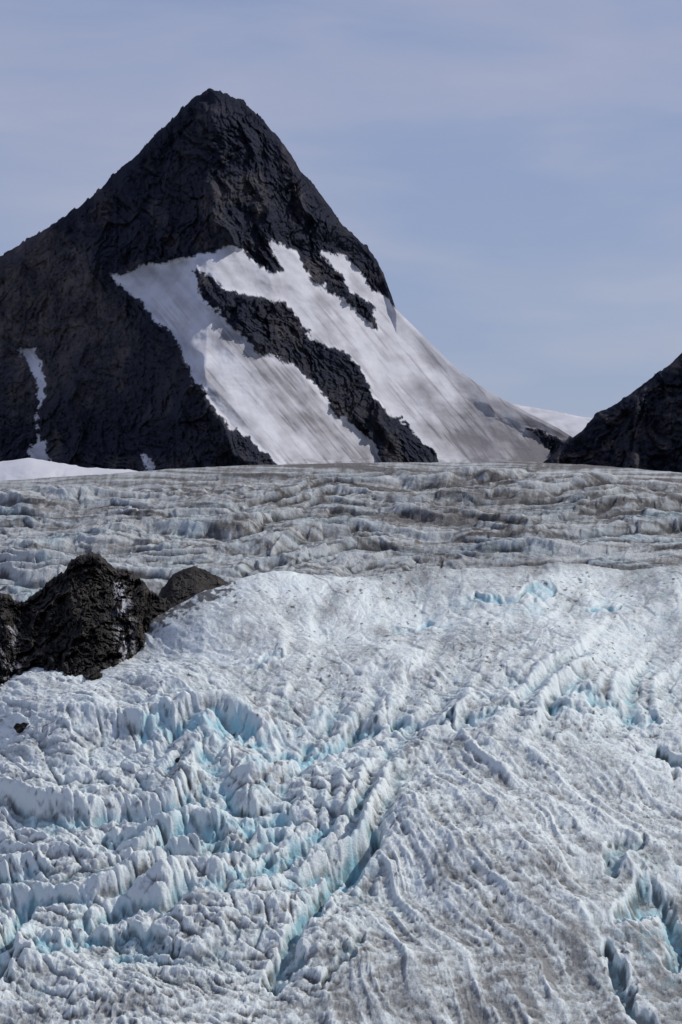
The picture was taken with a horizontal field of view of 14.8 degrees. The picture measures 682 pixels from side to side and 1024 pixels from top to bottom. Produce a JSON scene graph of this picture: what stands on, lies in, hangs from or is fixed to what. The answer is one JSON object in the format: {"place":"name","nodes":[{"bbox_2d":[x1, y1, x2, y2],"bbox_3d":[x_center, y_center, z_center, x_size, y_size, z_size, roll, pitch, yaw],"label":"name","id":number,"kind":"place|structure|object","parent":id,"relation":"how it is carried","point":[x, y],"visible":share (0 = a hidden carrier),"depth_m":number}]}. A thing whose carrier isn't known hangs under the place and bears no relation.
{"place":"outdoors","nodes":[
{"label":"outdoors","id":0,"kind":"place"},
{"bbox_2d":[0,458,136,480],"bbox_3d":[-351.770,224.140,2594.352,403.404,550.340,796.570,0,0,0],"label":"snow field","id":1,"kind":"structure","parent":0,"point":[25,468],"depth_m":2314.10},
{"bbox_2d":[0,88,572,470],"bbox_3d":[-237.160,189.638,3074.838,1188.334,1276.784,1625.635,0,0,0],"label":"rocky mountain","id":2,"kind":"structure","parent":0,"point":[198,281],"depth_m":2684.56},
{"bbox_2d":[0,562,681,1023],"bbox_3d":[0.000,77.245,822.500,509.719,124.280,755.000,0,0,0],"label":"glacier","id":3,"kind":"object","parent":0,"point":[438,796],"visible":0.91,"depth_m":582.60},
{"bbox_2d":[13,722,28,732],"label":"boulder","id":4,"kind":"object","parent":3,"relation":"on","point":[19,728],"visible":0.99,"depth_m":678.69},
{"bbox_2d":[0,550,174,689],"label":"rock outcrop","id":5,"kind":"object","parent":3,"relation":"on","point":[91,614],"visible":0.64,"depth_m":779.59},
{"bbox_2d":[158,566,227,605],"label":"rock outcrop","id":6,"kind":"object","parent":3,"relation":"on","point":[183,585],"visible":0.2,"depth_m":851.05},
{"bbox_2d":[0,462,681,601],"bbox_3d":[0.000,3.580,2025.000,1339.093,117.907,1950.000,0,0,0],"label":"icefall glacier","id":7,"kind":"object","parent":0,"point":[154,530],"visible":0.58,"depth_m":1315.02},
{"bbox_2d":[0,0,681,417],"label":"sky","id":8,"kind":"structure","parent":0,"point":[510,171]},
{"bbox_2d":[513,404,591,436],"bbox_3d":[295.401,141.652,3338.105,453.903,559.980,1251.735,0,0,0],"label":"snow field","id":9,"kind":"structure","parent":0,"point":[571,425],"depth_m":3280.02},
{"bbox_2d":[543,353,681,472],"bbox_3d":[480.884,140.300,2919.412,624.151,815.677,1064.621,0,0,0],"label":"rocky mountain","id":10,"kind":"structure","parent":0,"point":[640,427],"depth_m":2688.98}
]}

